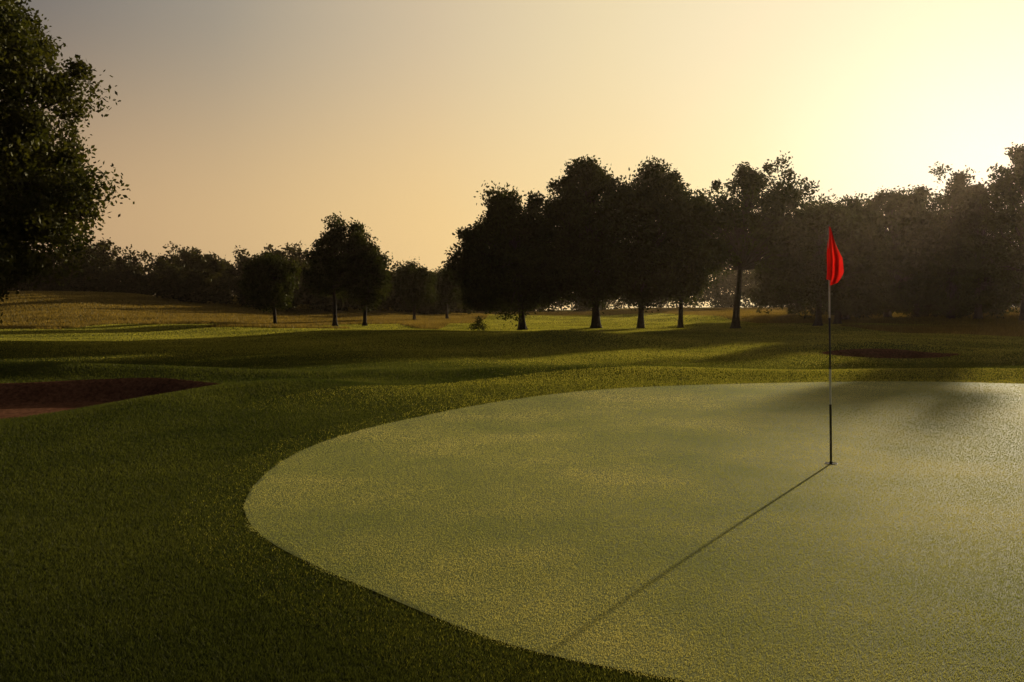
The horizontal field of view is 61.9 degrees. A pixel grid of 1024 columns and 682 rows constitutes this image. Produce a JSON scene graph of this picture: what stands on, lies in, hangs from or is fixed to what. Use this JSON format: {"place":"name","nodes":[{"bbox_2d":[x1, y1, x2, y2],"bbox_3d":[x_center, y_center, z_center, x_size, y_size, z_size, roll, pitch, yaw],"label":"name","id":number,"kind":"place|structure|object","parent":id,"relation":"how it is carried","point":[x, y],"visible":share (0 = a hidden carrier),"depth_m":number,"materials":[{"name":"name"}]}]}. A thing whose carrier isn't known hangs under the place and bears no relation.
{"place":"outdoors","nodes":[
{"label":"outdoors","id":0,"kind":"place"},
{"bbox_2d":[0,293,1023,681],"bbox_3d":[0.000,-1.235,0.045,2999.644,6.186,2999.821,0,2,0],"label":"ground","id":1,"kind":"structure","parent":0,"point":[460,631],"depth_m":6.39,"materials":[{"name":"green plant"}]},
{"bbox_2d":[0,0,134,323],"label":"lime tree","id":2,"kind":"object","parent":1,"relation":"on","point":[45,190],"visible":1,"depth_m":27.42,"materials":[{"name":"green plant"}]},
{"bbox_2d":[0,378,219,418],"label":"sand bunker","id":3,"kind":"object","parent":1,"relation":"on","point":[21,400],"visible":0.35,"depth_m":15.82},
{"bbox_2d":[301,212,380,325],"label":"oak tree","id":4,"kind":"object","parent":1,"relation":"on","point":[327,274],"visible":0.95,"depth_m":78.67,"materials":[{"name":"green plant"}]},
{"bbox_2d":[340,239,395,325],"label":"oak tree","id":5,"kind":"object","parent":1,"relation":"on","point":[371,285],"visible":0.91,"depth_m":78.80,"materials":[{"name":"green plant"}]},
{"bbox_2d":[391,259,439,319],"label":"oak tree","id":6,"kind":"object","parent":1,"relation":"on","point":[413,287],"visible":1,"depth_m":108.67,"materials":[{"name":"green plant"}]},
{"bbox_2d":[425,268,461,318],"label":"oak tree","id":7,"kind":"object","parent":1,"relation":"on","point":[448,294],"visible":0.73,"depth_m":116.55,"materials":[{"name":"green plant"}]},
{"bbox_2d":[468,316,489,330],"bbox_3d":[-2.504,-1.302,64.919,1.734,1.292,1.292,0,2,0],"label":"bush","id":8,"kind":"object","parent":1,"relation":"on","point":[478,324],"visible":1,"depth_m":64.93,"materials":[{"name":"green plant"}]},
{"bbox_2d":[438,180,577,329],"bbox_3d":[-0.197,-6.457,65.734,10.969,11.846,9.222,0,2,0],"label":"oak tree","id":9,"kind":"object","parent":1,"relation":"on","point":[505,253],"visible":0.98,"depth_m":64.05,"materials":[{"name":"green plant"}]},
{"bbox_2d":[0,312,1023,681],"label":"fairway grass","id":10,"kind":"structure","parent":1,"relation":"on","point":[656,328],"depth_m":33.57,"materials":[{"name":"green plant"}]},
{"bbox_2d":[0,291,1023,336],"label":"meadow grass","id":11,"kind":"structure","parent":1,"relation":"on","point":[1010,324],"depth_m":103.86,"materials":[{"name":"green plant"}]},
{"bbox_2d":[236,252,301,323],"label":"oak tree","id":12,"kind":"object","parent":11,"relation":"on","point":[266,282],"visible":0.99,"depth_m":83.41,"materials":[{"name":"green plant"}]},
{"bbox_2d":[1,237,1020,314],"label":"distant tree line","id":13,"kind":"object","parent":11,"relation":"on","point":[198,277],"visible":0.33,"depth_m":182.46,"materials":[{"name":"green plant"}]},
{"bbox_2d":[542,154,645,327],"bbox_3d":[6.007,-7.726,66.765,8.838,13.971,8.602,0,2,0],"label":"oak tree","id":14,"kind":"object","parent":1,"relation":"on","point":[589,223],"visible":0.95,"depth_m":64.95,"materials":[{"name":"green plant"}]},
{"bbox_2d":[244,381,1023,681],"bbox_3d":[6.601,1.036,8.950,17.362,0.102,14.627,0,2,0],"label":"putting green","id":15,"kind":"object","parent":1,"relation":"on","point":[539,580],"visible":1,"depth_m":5.29,"materials":[{"name":"green plant"}]},
{"bbox_3d":[2.850,1.092,7.623,0.116,0.003,0.116,0,2,0],"label":"golf hole","id":16,"kind":"object","parent":15,"relation":"on","visible":0},
{"bbox_2d":[827,224,843,463],"bbox_3d":[2.870,0.085,7.572,0.136,2.235,0.073,-1,2,0],"label":"golf flagstick","id":17,"kind":"object","parent":16,"relation":"in","point":[835,269],"visible":0.98,"depth_m":7.55,"materials":[{"name":"red fabric"}]},
{"bbox_2d":[615,155,696,327],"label":"oak tree","id":18,"kind":"object","parent":1,"relation":"on","point":[661,204],"visible":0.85,"depth_m":67.10,"materials":[{"name":"green plant"}]},
{"bbox_2d":[656,188,723,327],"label":"oak tree","id":19,"kind":"object","parent":1,"relation":"on","point":[695,282],"visible":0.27,"depth_m":70.81,"materials":[{"name":"green plant"}]},
{"bbox_2d":[680,150,821,328],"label":"maple tree","id":20,"kind":"object","parent":1,"relation":"on","point":[772,230],"visible":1,"depth_m":66.71,"materials":[{"name":"green plant"}]},
{"bbox_2d":[765,199,896,325],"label":"oak tree","id":21,"kind":"object","parent":1,"relation":"on","point":[859,281],"visible":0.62,"depth_m":70.28,"materials":[{"name":"green plant"}]},
{"bbox_2d":[799,189,894,323],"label":"oak tree","id":22,"kind":"object","parent":1,"relation":"on","point":[857,207],"visible":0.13,"depth_m":78.29,"materials":[{"name":"green plant"}]},
{"bbox_2d":[825,201,899,320],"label":"woodland tree","id":23,"kind":"object","parent":1,"relation":"on","point":[881,301],"visible":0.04,"depth_m":90.43,"materials":[{"name":"green plant"}]},
{"bbox_2d":[746,253,1021,318],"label":"woodland undergrowth","id":24,"kind":"object","parent":1,"relation":"on","point":[762,292],"visible":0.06,"depth_m":97.64,"materials":[{"name":"green plant"}]},
{"bbox_2d":[821,349,957,358],"bbox_3d":[12.651,0.556,28.446,4.500,0.463,3.420,0,2,0],"label":"sand bunker","id":25,"kind":"object","parent":1,"relation":"on","point":[888,353],"visible":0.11,"depth_m":29.80},
{"bbox_2d":[859,186,939,316],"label":"woodland tree","id":26,"kind":"object","parent":1,"relation":"on","point":[898,222],"visible":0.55,"depth_m":92.65,"materials":[{"name":"green plant"}]},
{"bbox_2d":[888,184,948,316],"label":"woodland tree","id":27,"kind":"object","parent":1,"relation":"on","point":[922,193],"visible":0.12,"depth_m":95.13,"materials":[{"name":"green plant"}]},
{"bbox_2d":[909,161,989,318],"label":"woodland tree","id":28,"kind":"object","parent":1,"relation":"on","point":[943,256],"visible":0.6,"depth_m":90.78,"materials":[{"name":"green plant"}]},
{"bbox_2d":[945,178,1020,319],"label":"woodland tree","id":29,"kind":"object","parent":1,"relation":"on","point":[988,291],"visible":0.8,"depth_m":87.73,"materials":[{"name":"green plant"}]},
{"bbox_2d":[982,142,1023,320],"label":"woodland tree","id":30,"kind":"object","parent":1,"relation":"on","point":[1008,186],"visible":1,"depth_m":83.34,"materials":[{"name":"green plant"}]},
{"bbox_2d":[0,0,1023,309],"label":"sky","id":31,"kind":"structure","parent":0,"point":[249,124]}
]}

